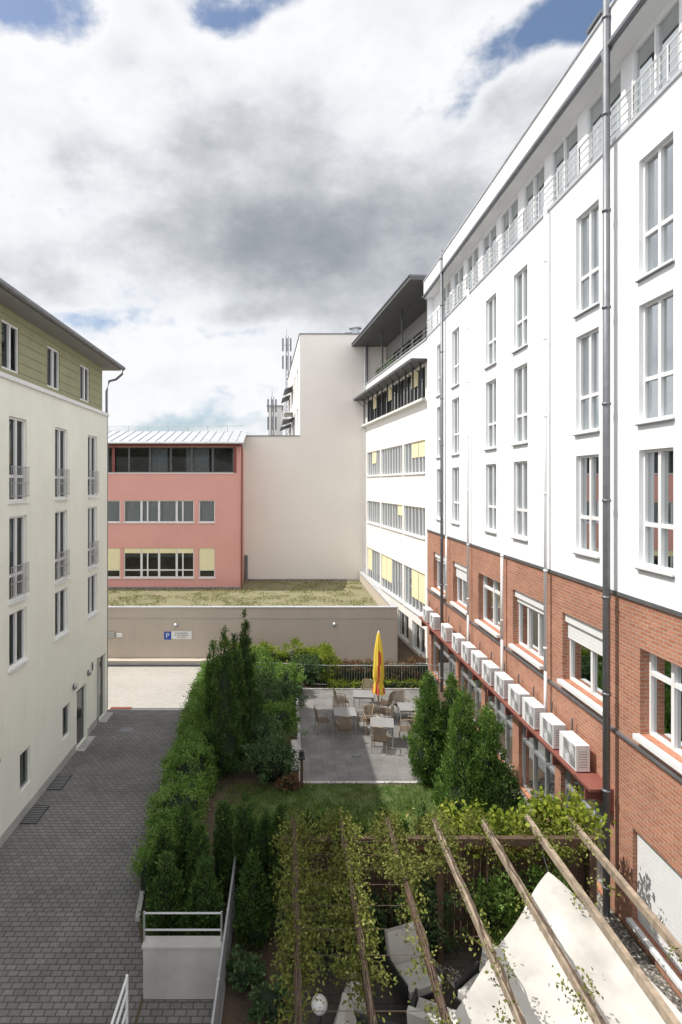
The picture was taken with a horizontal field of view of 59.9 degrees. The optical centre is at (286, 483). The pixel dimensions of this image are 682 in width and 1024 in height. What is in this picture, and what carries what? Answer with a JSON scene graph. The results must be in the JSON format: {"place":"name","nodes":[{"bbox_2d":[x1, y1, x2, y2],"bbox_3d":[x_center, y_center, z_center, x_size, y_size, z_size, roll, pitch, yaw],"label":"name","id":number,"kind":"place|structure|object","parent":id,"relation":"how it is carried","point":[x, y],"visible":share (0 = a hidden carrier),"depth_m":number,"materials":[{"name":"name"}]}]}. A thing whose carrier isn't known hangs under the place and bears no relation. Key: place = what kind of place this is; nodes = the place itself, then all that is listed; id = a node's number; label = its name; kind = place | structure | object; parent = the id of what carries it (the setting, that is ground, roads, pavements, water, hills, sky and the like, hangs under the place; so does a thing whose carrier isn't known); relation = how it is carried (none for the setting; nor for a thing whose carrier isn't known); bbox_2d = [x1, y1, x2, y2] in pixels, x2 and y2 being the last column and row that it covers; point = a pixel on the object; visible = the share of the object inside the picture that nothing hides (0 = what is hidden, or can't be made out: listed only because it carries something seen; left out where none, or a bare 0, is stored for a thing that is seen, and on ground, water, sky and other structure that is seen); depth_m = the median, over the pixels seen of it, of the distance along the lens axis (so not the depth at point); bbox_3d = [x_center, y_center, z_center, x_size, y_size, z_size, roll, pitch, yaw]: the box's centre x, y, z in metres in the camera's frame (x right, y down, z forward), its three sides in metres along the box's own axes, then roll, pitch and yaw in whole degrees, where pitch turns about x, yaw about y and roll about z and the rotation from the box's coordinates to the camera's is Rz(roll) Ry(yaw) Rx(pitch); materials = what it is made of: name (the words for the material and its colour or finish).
{"place":"outdoors","nodes":[
{"label":"outdoors","id":0,"kind":"place"},
{"bbox_2d":[0,710,183,1023],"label":"driveway","id":1,"kind":"structure","parent":0,"point":[71,951],"depth_m":13.70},
{"bbox_2d":[20,805,49,823],"bbox_3d":[-7.125,9.380,16.650,0.450,0.031,0.900,0,0,0],"label":"light well grate","id":2,"kind":"object","parent":1,"relation":"on","point":[35,814],"visible":1,"depth_m":16.63,"materials":[{"name":"metal"}]},
{"bbox_2d":[47,775,71,789],"bbox_3d":[-7.125,9.380,18.450,0.450,0.031,0.900,0,0,0],"label":"light well grate","id":3,"kind":"object","parent":1,"relation":"on","point":[59,782],"visible":1,"depth_m":18.39,"materials":[{"name":"metal"}]},
{"bbox_2d":[110,974,127,1023],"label":"stair railing","id":4,"kind":"object","parent":1,"relation":"on","point":[125,1001],"visible":1,"depth_m":9.80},
{"bbox_2d":[107,667,201,709],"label":"yard paving","id":5,"kind":"structure","parent":0,"point":[150,687],"depth_m":27.17,"materials":[{"name":"concrete"}]},
{"bbox_2d":[137,1000,213,1023],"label":"ramp floor","id":6,"kind":"structure","parent":0,"point":[176,1012],"depth_m":10.43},
{"bbox_2d":[0,0,611,434],"label":"sky","id":7,"kind":"structure","parent":0,"point":[191,188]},
{"bbox_2d":[224,780,458,837],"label":"lawn","id":8,"kind":"structure","parent":0,"point":[290,798],"depth_m":17.41,"materials":[{"name":"plant"}]},
{"bbox_2d":[274,771,300,791],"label":"rust shrub","id":9,"kind":"object","parent":8,"relation":"on","point":[289,782],"visible":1,"depth_m":17.89,"materials":[{"name":"brown plant"}]},
{"bbox_2d":[430,683,486,832],"bbox_3d":[4.715,7.375,15.853,1.648,4.049,1.877,0,0,22],"label":"thuja tree","id":10,"kind":"object","parent":8,"relation":"on","point":[459,752],"visible":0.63,"depth_m":15.62,"materials":[{"name":"green plant"}]},
{"bbox_2d":[459,702,515,831],"bbox_3d":[5.254,7.576,15.510,1.636,3.649,1.630,0,0,0],"label":"thuja tree","id":11,"kind":"object","parent":8,"relation":"on","point":[489,746],"visible":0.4,"depth_m":15.29,"materials":[{"name":"green plant"}]},
{"bbox_2d":[298,690,443,780],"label":"patio","id":12,"kind":"structure","parent":0,"point":[328,757],"depth_m":20.96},
{"bbox_2d":[335,716,352,742],"bbox_3d":[2.089,8.897,21.492,0.552,0.986,0.622,0,0,-6],"label":"patio chair","id":13,"kind":"object","parent":12,"relation":"on","point":[345,727],"visible":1,"depth_m":21.27,"materials":[{"name":"wicker"}]},
{"bbox_2d":[333,707,356,734],"bbox_3d":[2.200,9.023,22.300,0.840,0.730,0.840,0,0,1],"label":"patio table","id":14,"kind":"object","parent":12,"relation":"on","point":[343,711],"visible":1,"depth_m":22.20,"materials":[{"name":"grey metal"}]},
{"bbox_2d":[296,688,443,783],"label":"patio kerb","id":15,"kind":"structure","parent":12,"relation":"on","point":[345,782],"depth_m":18.72,"materials":[{"name":"concrete"}]},
{"bbox_2d":[372,631,384,717],"bbox_3d":[3.670,7.644,23.500,0.560,3.488,0.560,0,0,0],"label":"closed parasol","id":16,"kind":"object","parent":12,"relation":"on","point":[378,675],"visible":0.94,"depth_m":23.39,"materials":[{"name":"yellow fabric"}]},
{"bbox_2d":[371,726,388,755],"bbox_3d":[3.267,8.897,20.561,0.552,0.986,0.622,0,0,18],"label":"patio chair","id":17,"kind":"object","parent":12,"relation":"on","point":[379,738],"visible":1,"depth_m":20.36,"materials":[{"name":"wicker"}]},
{"bbox_2d":[370,717,393,747],"bbox_3d":[3.450,9.023,21.300,0.840,0.730,0.840,0,0,9],"label":"patio table","id":18,"kind":"object","parent":12,"relation":"on","point":[387,723],"visible":0.98,"depth_m":21.18,"materials":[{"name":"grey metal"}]},
{"bbox_2d":[292,947,482,1023],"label":"seating terrace","id":19,"kind":"structure","parent":0,"point":[395,1004],"depth_m":10.90,"materials":[{"name":"stone"}]},
{"bbox_2d":[275,869,346,971],"bbox_3d":[0.474,8.534,11.594,1.450,1.748,1.093,0,0,0],"label":"terrace shrub","id":20,"kind":"object","parent":19,"relation":"on","point":[322,951],"visible":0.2,"depth_m":11.39,"materials":[{"name":"green plant"}]},
{"bbox_2d":[311,994,327,1023],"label":"globe lamp","id":21,"kind":"object","parent":19,"relation":"on","point":[319,1012],"visible":0.89,"depth_m":9.82,"materials":[{"name":"glass"}]},
{"bbox_2d":[333,972,366,1023],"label":"lounge chair","id":22,"kind":"object","parent":19,"relation":"on","point":[347,989],"visible":0.16,"depth_m":9.94,"materials":[{"name":"white fabric"}]},
{"bbox_2d":[335,886,393,956],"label":"terrace shrub","id":23,"kind":"object","parent":19,"relation":"on","point":[381,925],"visible":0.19,"depth_m":11.61,"materials":[{"name":"green plant"}]},
{"bbox_2d":[336,993,396,1023],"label":"lounge chair","id":24,"kind":"object","parent":19,"relation":"on","point":[345,1013],"visible":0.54,"depth_m":9.58,"materials":[{"name":"fabric"}]},
{"bbox_2d":[384,922,445,1004],"bbox_3d":[2.319,8.916,10.828,0.815,0.948,0.908,0,0,-20],"label":"lounge chair","id":25,"kind":"object","parent":19,"relation":"on","point":[395,945],"visible":0.62,"depth_m":10.85,"materials":[{"name":"fabric"}]},
{"bbox_2d":[384,872,463,958],"bbox_3d":[2.731,8.595,11.742,1.631,1.625,1.026,0,0,0],"label":"terrace shrub","id":26,"kind":"object","parent":19,"relation":"on","point":[429,926],"visible":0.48,"depth_m":11.61,"materials":[{"name":"green plant"}]},
{"bbox_2d":[405,988,455,1023],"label":"lounge chair","id":27,"kind":"object","parent":19,"relation":"on","point":[416,1013],"visible":0.56,"depth_m":9.44,"materials":[{"name":"fabric"}]},
{"bbox_2d":[455,943,496,1006],"bbox_3d":[3.564,8.916,10.354,0.908,0.948,0.815,0,0,-38],"label":"lounge chair","id":28,"kind":"object","parent":19,"relation":"on","point":[465,981],"visible":0.21,"depth_m":10.53,"materials":[{"name":"fabric"}]},
{"bbox_2d":[282,814,681,1023],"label":"wooden pergola","id":29,"kind":"object","parent":19,"relation":"on","point":[588,901],"visible":0.52,"depth_m":9.71,"materials":[{"name":"brown wood"}]},
{"bbox_2d":[265,800,681,1023],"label":"climbing vine","id":30,"kind":"object","parent":29,"relation":"on","point":[405,860],"visible":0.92,"depth_m":9.94,"materials":[{"name":"green plant"}]},
{"bbox_2d":[451,843,681,1023],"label":"shade sail","id":31,"kind":"object","parent":29,"relation":"attached to","point":[583,942],"visible":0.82,"depth_m":8.85,"materials":[{"name":"white fabric"}]},
{"bbox_2d":[453,865,525,945],"bbox_3d":[4.229,8.440,11.709,1.533,1.932,1.080,0,0,-20],"label":"terrace shrub","id":32,"kind":"object","parent":19,"relation":"on","point":[499,912],"visible":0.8,"depth_m":11.56,"materials":[{"name":"green plant"}]},
{"bbox_2d":[509,857,579,910],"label":"terrace shrub","id":33,"kind":"object","parent":19,"relation":"on","point":[537,873],"visible":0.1,"depth_m":11.80,"materials":[{"name":"green plant"}]},
{"bbox_2d":[351,274,426,663],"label":"walls","id":34,"kind":"structure","parent":0,"point":[398,320],"depth_m":35.98,"materials":[{"name":"paint"}]},
{"bbox_2d":[366,327,425,655],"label":"window frames","id":35,"kind":"structure","parent":34,"relation":"attached to","point":[400,530],"depth_m":36.26,"materials":[{"name":"plastic"}]},
{"bbox_2d":[369,332,424,653],"bbox_3d":[7.553,-0.150,37.824,1.559,18.580,13.736,0,0,-5],"label":"window glass","id":36,"kind":"object","parent":35,"relation":"in","point":[417,601],"visible":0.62,"depth_m":36.13,"materials":[{"name":"glass"}]},
{"bbox_2d":[368,371,424,603],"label":"window blinds","id":37,"kind":"object","parent":34,"relation":"attached to","point":[387,569],"visible":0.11,"depth_m":33.08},
{"bbox_2d":[107,636,681,1023],"bbox_3d":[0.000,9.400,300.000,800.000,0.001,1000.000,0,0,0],"label":"ground","id":38,"kind":"structure","parent":0,"point":[237,1005],"depth_m":12.11,"materials":[{"name":"soil"}]},
{"bbox_2d":[0,278,125,847],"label":"walls","id":39,"kind":"structure","parent":38,"relation":"on","point":[38,693],"depth_m":18.36,"materials":[{"name":"paint"}]},
{"bbox_2d":[2,319,102,789],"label":"window frames","id":40,"kind":"structure","parent":39,"relation":"attached to","point":[13,476],"depth_m":19.15,"materials":[{"name":"plastic"}]},
{"bbox_2d":[20,706,65,785],"bbox_3d":[-7.562,2.130,10.000,0.100,12.840,25.740,0,0,0],"label":"window glass","id":41,"kind":"object","parent":40,"relation":"in","point":[22,767],"visible":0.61,"depth_m":16.80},
{"bbox_2d":[108,658,211,666],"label":"wall kerb","id":42,"kind":"structure","parent":38,"relation":"on","point":[153,662],"depth_m":30.30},
{"bbox_2d":[143,821,179,907],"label":"young thuja","id":43,"kind":"object","parent":38,"relation":"on","point":[151,871],"visible":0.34,"depth_m":12.93,"materials":[{"name":"green plant"}]},
{"bbox_2d":[138,846,185,935],"bbox_3d":[-2.565,8.454,12.224,1.065,1.892,0.991,0,0,45],"label":"young thuja","id":44,"kind":"object","parent":38,"relation":"on","point":[166,887],"visible":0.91,"depth_m":12.07,"materials":[{"name":"green plant"}]},
{"bbox_2d":[127,801,203,892],"bbox_3d":[-2.929,8.833,14.429,1.582,1.135,2.484,0,0,0],"label":"hedge","id":45,"kind":"object","parent":38,"relation":"on","point":[152,834],"visible":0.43,"depth_m":14.46,"materials":[{"name":"green plant"}]},
{"bbox_2d":[108,426,247,588],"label":"walls","id":46,"kind":"structure","parent":38,"relation":"on","point":[223,535],"depth_m":41.40,"materials":[{"name":"pink paint"}]},
{"bbox_2d":[108,448,232,575],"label":"windows","id":47,"kind":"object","parent":46,"relation":"attached to","point":[181,459],"visible":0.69,"depth_m":41.78,"materials":[{"name":"glass"}]},
{"bbox_2d":[108,447,233,578],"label":"window frames","id":48,"kind":"structure","parent":46,"relation":"attached to","point":[141,569],"depth_m":41.48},
{"bbox_2d":[142,659,221,840],"bbox_3d":[-3.079,8.591,21.410,2.022,1.618,12.786,0,0,-2],"label":"clipped hedge","id":49,"kind":"object","parent":38,"relation":"on","point":[186,762],"visible":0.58,"depth_m":17.54,"materials":[{"name":"green plant"}]},
{"bbox_2d":[142,936,222,998],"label":"retaining wall","id":50,"kind":"structure","parent":38,"relation":"on","point":[180,967],"depth_m":10.70,"materials":[{"name":"concrete"}]},
{"bbox_2d":[143,911,221,941],"bbox_3d":[-1.910,8.140,10.800,1.455,0.540,0.040,0,0,0],"label":"cross railing","id":51,"kind":"object","parent":50,"relation":"on","point":[144,929],"visible":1,"depth_m":10.79,"materials":[{"name":"grey metal"}]},
{"bbox_2d":[171,800,196,880],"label":"young thuja","id":52,"kind":"object","parent":38,"relation":"on","point":[184,828],"visible":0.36,"depth_m":13.20,"materials":[{"name":"green plant"}]},
{"bbox_2d":[177,850,226,935],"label":"young thuja","id":53,"kind":"object","parent":38,"relation":"on","point":[207,898],"visible":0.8,"depth_m":11.87,"materials":[{"name":"green plant"}]},
{"bbox_2d":[180,820,225,911],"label":"young thuja","id":54,"kind":"object","parent":38,"relation":"on","point":[198,846],"visible":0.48,"depth_m":12.65,"materials":[{"name":"green plant"}]},
{"bbox_2d":[191,637,219,728],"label":"thuja tree","id":55,"kind":"object","parent":38,"relation":"on","point":[205,700],"visible":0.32,"depth_m":20.66,"materials":[{"name":"green plant"}]},
{"bbox_2d":[211,856,235,1023],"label":"ramp railing","id":56,"kind":"object","parent":38,"relation":"on","point":[217,1010],"visible":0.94,"depth_m":10.80,"materials":[{"name":"grey metal"}]},
{"bbox_2d":[211,793,236,900],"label":"young thuja","id":57,"kind":"object","parent":38,"relation":"on","point":[221,852],"visible":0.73,"depth_m":13.28,"materials":[{"name":"green plant"}]},
{"bbox_2d":[203,625,252,780],"bbox_3d":[-1.950,6.985,18.741,1.752,4.831,1.743,0,0,0],"label":"thuja tree","id":58,"kind":"object","parent":38,"relation":"on","point":[225,727],"visible":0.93,"depth_m":18.69,"materials":[{"name":"green plant"}]},
{"bbox_2d":[220,788,259,906],"bbox_3d":[-1.004,8.130,13.214,0.988,2.540,1.070,0,0,0],"label":"young thuja","id":59,"kind":"object","parent":38,"relation":"on","point":[245,824],"visible":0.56,"depth_m":13.08,"materials":[{"name":"green plant"}]},
{"bbox_2d":[227,633,253,760],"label":"thuja tree","id":60,"kind":"object","parent":38,"relation":"on","point":[244,719],"visible":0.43,"depth_m":19.70,"materials":[{"name":"green plant"}]},
{"bbox_2d":[225,943,266,993],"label":"groundcover plant","id":61,"kind":"object","parent":38,"relation":"on","point":[245,973],"visible":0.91,"depth_m":10.89,"materials":[{"name":"green plant"}]},
{"bbox_2d":[237,608,263,736],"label":"thuja tree","id":62,"kind":"object","parent":38,"relation":"on","point":[245,642],"visible":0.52,"depth_m":20.46,"materials":[{"name":"green plant"}]},
{"bbox_2d":[231,846,273,950],"bbox_3d":[-0.720,8.410,12.051,0.957,1.980,0.970,0,0,28],"label":"young thuja","id":63,"kind":"object","parent":38,"relation":"on","point":[253,919],"visible":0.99,"depth_m":11.87,"materials":[{"name":"green plant"}]},
{"bbox_2d":[108,571,397,662],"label":"underground garage building","id":64,"kind":"structure","parent":38,"relation":"on","point":[361,612],"depth_m":30.80,"materials":[{"name":"concrete"}]},
{"bbox_2d":[250,805,274,904],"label":"young thuja","id":65,"kind":"object","parent":38,"relation":"on","point":[261,834],"visible":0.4,"depth_m":12.90,"materials":[{"name":"green plant"}]},
{"bbox_2d":[244,709,289,751],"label":"garden shrub","id":66,"kind":"object","parent":38,"relation":"on","point":[264,728],"visible":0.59,"depth_m":20.05,"materials":[{"name":"green plant"}]},
{"bbox_2d":[250,642,283,688],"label":"garden shrub","id":67,"kind":"object","parent":38,"relation":"on","point":[261,669],"visible":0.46,"depth_m":25.27,"materials":[{"name":"green plant"}]},
{"bbox_2d":[246,974,290,1023],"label":"groundcover plant","id":68,"kind":"object","parent":38,"relation":"on","point":[264,1001],"visible":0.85,"depth_m":10.33,"materials":[{"name":"green plant"}]},
{"bbox_2d":[234,730,303,786],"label":"garden shrub","id":69,"kind":"object","parent":38,"relation":"on","point":[273,761],"visible":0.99,"depth_m":18.30,"materials":[{"name":"green plant"}]},
{"bbox_2d":[252,668,285,721],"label":"garden shrub","id":70,"kind":"object","parent":38,"relation":"on","point":[270,694],"visible":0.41,"depth_m":23.09,"materials":[{"name":"green plant"}]},
{"bbox_2d":[220,635,329,682],"bbox_3d":[-0.492,8.380,28.268,5.535,2.039,1.677,0,0,0],"label":"back hedge","id":71,"kind":"object","parent":38,"relation":"on","point":[284,657],"visible":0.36,"depth_m":28.05,"materials":[{"name":"green plant"}]},
{"bbox_2d":[265,801,289,914],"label":"young thuja","id":72,"kind":"object","parent":38,"relation":"on","point":[276,821],"visible":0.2,"depth_m":12.83,"materials":[{"name":"green plant"}]},
{"bbox_2d":[262,693,307,739],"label":"garden shrub","id":73,"kind":"object","parent":38,"relation":"on","point":[284,713],"visible":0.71,"depth_m":21.33,"materials":[{"name":"green plant"}]},
{"bbox_2d":[268,832,304,935],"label":"young thuja","id":74,"kind":"object","parent":38,"relation":"on","point":[279,876],"visible":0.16,"depth_m":12.21,"materials":[{"name":"green plant"}]},
{"bbox_2d":[270,659,305,693],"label":"garden shrub","id":75,"kind":"object","parent":38,"relation":"on","point":[287,673],"visible":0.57,"depth_m":26.07,"materials":[{"name":"green plant"}]},
{"bbox_2d":[273,676,308,713],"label":"garden shrub","id":76,"kind":"object","parent":38,"relation":"on","point":[289,688],"visible":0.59,"depth_m":23.98,"materials":[{"name":"green plant"}]},
{"bbox_2d":[288,652,333,685],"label":"garden shrub","id":77,"kind":"object","parent":38,"relation":"on","point":[310,672],"visible":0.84,"depth_m":27.15,"materials":[{"name":"green plant"}]},
{"bbox_2d":[241,326,385,579],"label":"beige apartment block","id":78,"kind":"structure","parent":38,"relation":"on","point":[304,498],"depth_m":45.00,"materials":[{"name":"paint"}]},
{"bbox_2d":[267,397,276,434],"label":"antenna mast","id":79,"kind":"object","parent":78,"relation":"on","point":[272,410],"visible":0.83,"depth_m":63.60,"materials":[{"name":"metal"}]},
{"bbox_2d":[282,336,291,434],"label":"antenna mast","id":80,"kind":"object","parent":78,"relation":"on","point":[287,356],"visible":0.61,"depth_m":63.60,"materials":[{"name":"metal"}]},
{"bbox_2d":[315,641,344,683],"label":"garden shrub","id":81,"kind":"object","parent":38,"relation":"on","point":[328,658],"visible":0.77,"depth_m":27.31,"materials":[{"name":"green plant"}]},
{"bbox_2d":[200,682,506,919],"bbox_3d":[1.614,9.319,20.296,9.186,0.141,15.927,0,0,0],"label":"ground cover","id":82,"kind":"object","parent":38,"relation":"on","point":[311,794],"visible":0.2,"depth_m":17.78,"materials":[{"name":"green plant"}]},
{"bbox_2d":[326,677,421,690],"bbox_3d":[4.087,9.108,26.964,4.603,0.584,0.833,0,0,0],"label":"border planting","id":83,"kind":"object","parent":38,"relation":"on","point":[387,684],"visible":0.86,"depth_m":26.90,"materials":[{"name":"green plant"}]},
{"bbox_2d":[331,654,432,682],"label":"fence hedge","id":84,"kind":"object","parent":38,"relation":"on","point":[392,672],"visible":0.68,"depth_m":27.48,"materials":[{"name":"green plant"}]},
{"bbox_2d":[328,665,438,686],"bbox_3d":[4.450,8.885,27.100,5.138,1.030,0.044,0,0,0],"label":"garden fence","id":85,"kind":"object","parent":38,"relation":"on","point":[388,671],"visible":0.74,"depth_m":27.09,"materials":[{"name":"grey metal"}]},
{"bbox_2d":[401,669,446,786],"bbox_3d":[4.406,7.590,18.492,1.561,3.621,1.681,0,0,28],"label":"thuja tree","id":86,"kind":"object","parent":38,"relation":"on","point":[424,750],"visible":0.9,"depth_m":18.16,"materials":[{"name":"green plant"}]},
{"bbox_2d":[298,846,585,935],"bbox_3d":[3.175,8.425,12.110,6.250,1.950,0.180,0,0,0],"label":"wooden screen fence","id":87,"kind":"object","parent":38,"relation":"on","point":[575,870],"visible":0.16,"depth_m":12.15,"materials":[{"name":"brown wood"}]},
{"bbox_2d":[426,783,615,869],"bbox_3d":[4.817,7.181,12.211,3.805,1.560,1.429,0,0,0],"label":"grape vine","id":88,"kind":"object","parent":87,"relation":"attached to","point":[537,806],"visible":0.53,"depth_m":12.12,"materials":[{"name":"green plant"}]},
{"bbox_2d":[432,671,462,782],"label":"thuja tree","id":89,"kind":"object","parent":38,"relation":"on","point":[451,683],"visible":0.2,"depth_m":18.20,"materials":[{"name":"green plant"}]},
{"bbox_2d":[479,757,528,852],"bbox_3d":[5.612,8.228,15.009,1.560,2.344,1.594,0,0,-25],"label":"thuja tree","id":90,"kind":"object","parent":38,"relation":"on","point":[505,799],"visible":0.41,"depth_m":14.93,"materials":[{"name":"green plant"}]},
{"bbox_2d":[418,0,681,999],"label":"walls","id":91,"kind":"structure","parent":38,"relation":"on","point":[644,782],"depth_m":14.76,"materials":[{"name":"paint"}]},
{"bbox_2d":[461,634,475,663],"bbox_3d":[6.892,6.270,22.247,0.391,0.901,0.938,0,0,0],"label":"air conditioner","id":92,"kind":"object","parent":91,"relation":"on","point":[467,647],"visible":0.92,"depth_m":22.05,"materials":[{"name":"grey metal"}]},
{"bbox_2d":[471,642,487,674],"bbox_3d":[6.892,6.270,21.049,0.391,0.901,0.966,0,0,0],"label":"air conditioner","id":93,"kind":"object","parent":91,"relation":"on","point":[478,657],"visible":0.92,"depth_m":20.78,"materials":[{"name":"grey metal"}]},
{"bbox_2d":[482,652,499,686],"bbox_3d":[6.892,6.270,19.849,0.391,0.901,0.978,0,0,0],"label":"air conditioner","id":94,"kind":"object","parent":91,"relation":"on","point":[489,668],"visible":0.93,"depth_m":19.64,"materials":[{"name":"grey metal"}]},
{"bbox_2d":[494,662,513,699],"bbox_3d":[6.892,6.270,18.645,0.391,0.901,0.900,0,0,0],"label":"air conditioner","id":95,"kind":"object","parent":91,"relation":"on","point":[502,680],"visible":0.92,"depth_m":18.43,"materials":[{"name":"grey metal"}]},
{"bbox_2d":[508,674,529,714],"bbox_3d":[6.892,6.270,17.449,0.391,0.901,0.975,0,0,0],"label":"air conditioner","id":96,"kind":"object","parent":91,"relation":"on","point":[517,693],"visible":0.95,"depth_m":17.29,"materials":[{"name":"grey metal"}]},
{"bbox_2d":[440,0,610,917],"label":"downpipes","id":97,"kind":"object","parent":91,"relation":"attached to","point":[606,308],"visible":0.97,"depth_m":12.74,"materials":[{"name":"metal"}]},
{"bbox_2d":[522,686,544,729],"bbox_3d":[6.892,6.270,16.395,0.391,0.901,0.901,0,0,0],"label":"air conditioner","id":98,"kind":"object","parent":91,"relation":"on","point":[533,708],"visible":0.94,"depth_m":16.18,"materials":[{"name":"grey metal"}]},
{"bbox_2d":[540,701,565,748],"bbox_3d":[6.892,6.270,15.245,0.391,0.901,0.888,0,0,0],"label":"air conditioner","id":99,"kind":"object","parent":91,"relation":"on","point":[552,725],"visible":0.92,"depth_m":15.03,"materials":[{"name":"grey metal"}]},
{"bbox_2d":[426,29,681,333],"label":"roof railing","id":100,"kind":"object","parent":91,"relation":"on","point":[669,61],"visible":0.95,"depth_m":14.58,"materials":[{"name":"metal"}]},
{"bbox_2d":[431,0,681,992],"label":"window frames","id":101,"kind":"structure","parent":91,"relation":"attached to","point":[659,884],"depth_m":13.86,"materials":[{"name":"plastic"}]},
{"bbox_2d":[435,2,681,882],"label":"window glass","id":102,"kind":"object","parent":101,"relation":"in","point":[668,28],"visible":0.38,"depth_m":13.86,"materials":[{"name":"glass"}]},
{"bbox_2d":[559,718,589,771],"bbox_3d":[6.891,6.270,14.098,0.392,0.901,0.944,0,0,0],"label":"air conditioner","id":103,"kind":"object","parent":91,"relation":"on","point":[574,751],"visible":1,"depth_m":13.81,"materials":[{"name":"grey metal"}]},
{"bbox_2d":[511,790,680,1011],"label":"gravel stones","id":104,"kind":"object","parent":38,"relation":"on","point":[646,963],"visible":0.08,"depth_m":11.68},
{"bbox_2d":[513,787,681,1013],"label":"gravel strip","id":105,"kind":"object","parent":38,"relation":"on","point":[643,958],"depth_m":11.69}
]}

